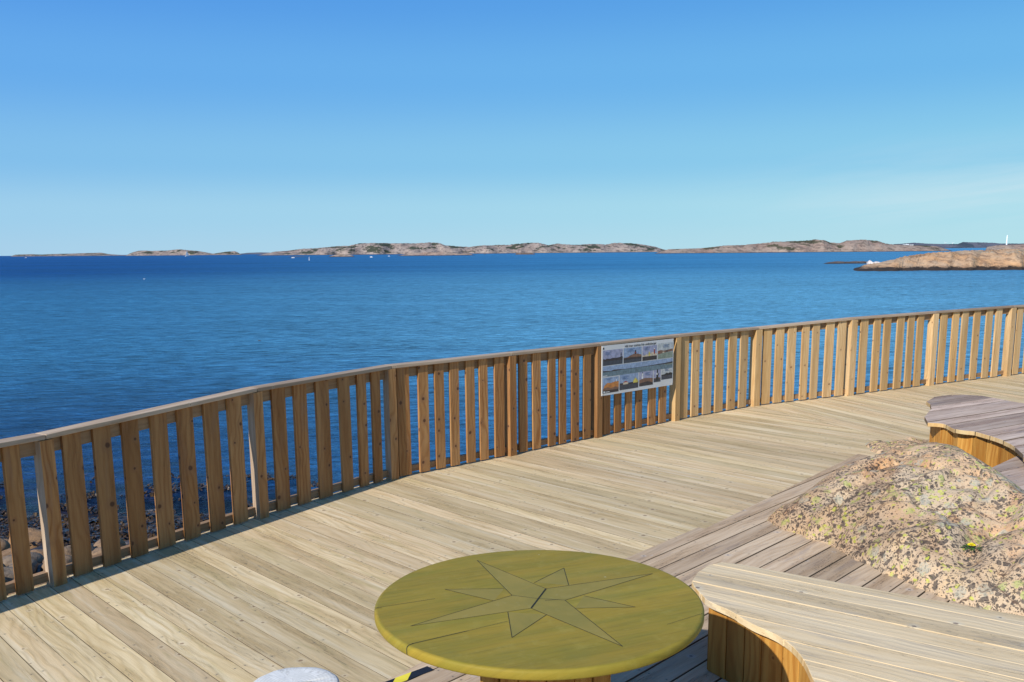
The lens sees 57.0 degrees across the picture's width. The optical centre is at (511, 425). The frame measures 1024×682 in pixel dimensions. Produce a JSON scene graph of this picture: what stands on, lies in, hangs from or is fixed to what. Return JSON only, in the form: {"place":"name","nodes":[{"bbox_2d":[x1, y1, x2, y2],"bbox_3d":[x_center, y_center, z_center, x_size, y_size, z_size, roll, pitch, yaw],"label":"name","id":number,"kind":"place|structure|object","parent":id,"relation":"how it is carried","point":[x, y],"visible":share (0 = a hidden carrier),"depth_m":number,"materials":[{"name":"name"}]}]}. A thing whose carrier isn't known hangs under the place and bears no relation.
{"place":"outdoors","nodes":[
{"label":"outdoors","id":0,"kind":"place"},
{"bbox_2d":[10,253,124,256],"bbox_3d":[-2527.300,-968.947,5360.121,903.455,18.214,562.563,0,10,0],"label":"island","id":1,"kind":"structure","parent":0,"point":[89,254],"depth_m":5177.02,"materials":[{"name":"stone"}]},
{"bbox_2d":[0,509,209,595],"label":"ground","id":2,"kind":"structure","parent":0,"point":[176,516],"depth_m":13.52,"materials":[{"name":"brown stone"}]},
{"bbox_2d":[0,538,10,550],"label":"boulder","id":3,"kind":"object","parent":2,"relation":"on","point":[5,544],"visible":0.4,"depth_m":11.49,"materials":[{"name":"stone"}]},
{"bbox_2d":[2,548,11,557],"bbox_3d":[-6.019,1.598,11.333,0.330,0.191,0.389,2,15,-33],"label":"boulder","id":4,"kind":"object","parent":2,"relation":"on","point":[6,552],"visible":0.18,"depth_m":11.28,"materials":[{"name":"stone"}]},
{"bbox_2d":[4,567,13,580],"bbox_3d":[-5.447,1.649,10.176,0.380,0.236,0.429,5,1,34],"label":"boulder","id":5,"kind":"object","parent":2,"relation":"on","point":[9,573],"visible":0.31,"depth_m":10.09,"materials":[{"name":"stone"}]},
{"bbox_2d":[2,552,43,566],"bbox_3d":[-5.638,1.579,10.851,0.454,0.220,0.513,10,12,17],"label":"boulder","id":6,"kind":"object","parent":2,"relation":"on","point":[35,556],"visible":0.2,"depth_m":10.82,"materials":[{"name":"stone"}]},
{"bbox_2d":[7,559,38,573],"bbox_3d":[-5.468,1.610,10.519,0.340,0.201,0.384,4,15,3],"label":"boulder","id":7,"kind":"object","parent":2,"relation":"on","point":[35,564],"visible":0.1,"depth_m":10.52,"materials":[{"name":"stone"}]},
{"bbox_2d":[8,528,41,548],"bbox_3d":[-6.266,1.559,12.284,0.598,0.394,0.542,16,15,23],"label":"boulder","id":8,"kind":"object","parent":2,"relation":"on","point":[35,535],"visible":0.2,"depth_m":12.18,"materials":[{"name":"stone"}]},
{"bbox_2d":[30,549,43,555],"bbox_3d":[-5.733,1.614,11.459,0.350,0.222,0.386,-2,0,-17],"label":"boulder","id":9,"kind":"object","parent":2,"relation":"on","point":[40,551],"visible":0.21,"depth_m":11.37,"materials":[{"name":"stone"}]},
{"bbox_2d":[40,555,71,570],"bbox_3d":[-5.157,1.579,10.712,0.379,0.203,0.344,9,16,32],"label":"boulder","id":10,"kind":"object","parent":2,"relation":"on","point":[68,558],"visible":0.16,"depth_m":10.66,"materials":[{"name":"stone"}]},
{"bbox_2d":[64,546,70,555],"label":"boulder","id":11,"kind":"object","parent":2,"relation":"on","point":[67,550],"visible":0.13,"depth_m":11.27,"materials":[{"name":"stone"}]},
{"bbox_2d":[92,547,101,555],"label":"boulder","id":12,"kind":"object","parent":2,"relation":"on","point":[97,550],"visible":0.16,"depth_m":11.19,"materials":[{"name":"stone"}]},
{"bbox_2d":[93,538,125,547],"bbox_3d":[-5.140,1.542,12.023,0.414,0.247,0.406,-6,12,-26],"label":"boulder","id":13,"kind":"object","parent":2,"relation":"on","point":[98,543],"visible":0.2,"depth_m":11.93,"materials":[{"name":"stone"}]},
{"bbox_2d":[0,473,336,545],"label":"seaweed","id":14,"kind":"object","parent":2,"relation":"on","point":[35,523],"visible":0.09,"depth_m":14.28,"materials":[{"name":"brown plant"}]},
{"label":"deck frame","id":15,"kind":"structure","parent":2,"relation":"on","visible":0},
{"bbox_2d":[0,373,1023,681],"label":"deck","id":16,"kind":"structure","parent":15,"relation":"on","point":[250,599],"depth_m":6.37,"materials":[{"name":"brown wood"}]},
{"bbox_2d":[254,667,338,681],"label":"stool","id":17,"kind":"object","parent":16,"relation":"on","point":[304,674],"visible":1,"depth_m":3.29,"materials":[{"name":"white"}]},
{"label":"platform frame","id":18,"kind":"structure","parent":16,"relation":"on","visible":0},
{"bbox_2d":[384,454,976,681],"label":"platform","id":19,"kind":"structure","parent":18,"relation":"on","point":[752,536],"depth_m":5.71,"materials":[{"name":"grey wood"}]},
{"bbox_2d":[386,666,433,681],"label":"hazard tape","id":20,"kind":"object","parent":19,"relation":"on","point":[415,673],"visible":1,"depth_m":4.19,"materials":[{"name":"plastic"}]},
{"bbox_2d":[374,550,703,681],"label":"round table","id":21,"kind":"object","parent":19,"relation":"on","point":[538,616],"visible":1,"depth_m":3.03,"materials":[{"name":"green paint"}]},
{"bbox_2d":[692,562,1023,681],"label":"curved bench","id":22,"kind":"object","parent":19,"relation":"on","point":[766,625],"visible":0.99,"depth_m":3.84,"materials":[{"name":"brown wood"}]},
{"bbox_2d":[992,456,1023,489],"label":"platform","id":23,"kind":"structure","parent":18,"relation":"on","point":[1012,469],"depth_m":6.73,"materials":[{"name":"grey wood"}]},
{"bbox_2d":[924,395,1023,466],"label":"curved bench","id":24,"kind":"object","parent":23,"relation":"on","point":[989,431],"visible":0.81,"depth_m":8.10,"materials":[{"name":"grey wood"}]},
{"bbox_2d":[0,305,1023,600],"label":"wooden railing","id":25,"kind":"object","parent":15,"relation":"attached to","point":[510,419],"visible":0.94,"depth_m":7.97,"materials":[{"name":"brown wood"}]},
{"bbox_2d":[601,339,673,395],"bbox_3d":[1.350,-0.627,10.037,1.208,0.521,0.010,-10,14,-43],"label":"information board","id":26,"kind":"object","parent":25,"relation":"attached to","point":[629,367],"visible":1,"depth_m":10.01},
{"bbox_2d":[125,249,240,255],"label":"island","id":27,"kind":"structure","parent":0,"point":[163,253],"depth_m":3576.18,"materials":[{"name":"stone"}]},
{"bbox_2d":[242,252,266,253],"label":"island","id":28,"kind":"structure","parent":0,"point":[256,253],"depth_m":6491.49,"materials":[{"name":"grey stone"}]},
{"bbox_2d":[329,255,353,256],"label":"island","id":29,"kind":"structure","parent":0,"point":[342,256],"depth_m":998.95,"materials":[{"name":"grey stone"}]},
{"bbox_2d":[399,252,471,255],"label":"island","id":30,"kind":"structure","parent":0,"point":[432,254],"depth_m":1119.35,"materials":[{"name":"beige stone"}]},
{"bbox_2d":[256,242,664,255],"bbox_3d":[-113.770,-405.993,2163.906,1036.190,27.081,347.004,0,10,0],"label":"island","id":31,"kind":"structure","parent":0,"point":[378,248],"depth_m":2053.54,"materials":[{"name":"stone"}]},
{"bbox_2d":[0,248,1023,524],"bbox_3d":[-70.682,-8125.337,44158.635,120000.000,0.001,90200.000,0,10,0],"label":"sea water","id":32,"kind":"structure","parent":0,"point":[86,338],"depth_m":59.28,"materials":[{"name":"blue liquid"}]},
{"bbox_2d":[824,261,867,263],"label":"skerry","id":33,"kind":"structure","parent":32,"relation":"in","point":[850,262],"depth_m":260.58,"materials":[{"name":"grey stone"}]},
{"bbox_2d":[0,0,1023,255],"label":"sky","id":34,"kind":"structure","parent":0,"point":[127,127],"materials":[{"name":"blue"}]},
{"bbox_2d":[654,239,950,253],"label":"island","id":35,"kind":"structure","parent":0,"point":[814,245],"depth_m":1154.58,"materials":[{"name":"brown stone"}]},
{"bbox_2d":[767,437,1023,615],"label":"rock outcrop","id":36,"kind":"object","parent":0,"point":[916,513],"visible":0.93,"depth_m":5.76,"materials":[{"name":"stone"}]},
{"bbox_2d":[959,543,981,550],"bbox_3d":[2.587,0.692,5.319,0.158,0.064,0.156,0,10,0],"label":"dandelion","id":37,"kind":"object","parent":36,"relation":"on","point":[971,544],"visible":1,"depth_m":5.30,"materials":[{"name":"yellow plant"}]},
{"bbox_2d":[853,248,1023,270],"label":"headland","id":38,"kind":"structure","parent":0,"point":[1001,259],"depth_m":176.15,"materials":[{"name":"stone"}]},
{"bbox_2d":[894,242,1023,247],"bbox_3d":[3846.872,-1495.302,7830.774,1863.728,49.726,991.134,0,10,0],"label":"hills","id":39,"kind":"structure","parent":0,"point":[973,245],"depth_m":7521.05,"materials":[{"name":"stone"}]},
{"bbox_2d":[986,244,1023,249],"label":"island","id":40,"kind":"structure","parent":0,"point":[1013,246],"depth_m":526.51,"materials":[{"name":"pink stone"}]}
]}

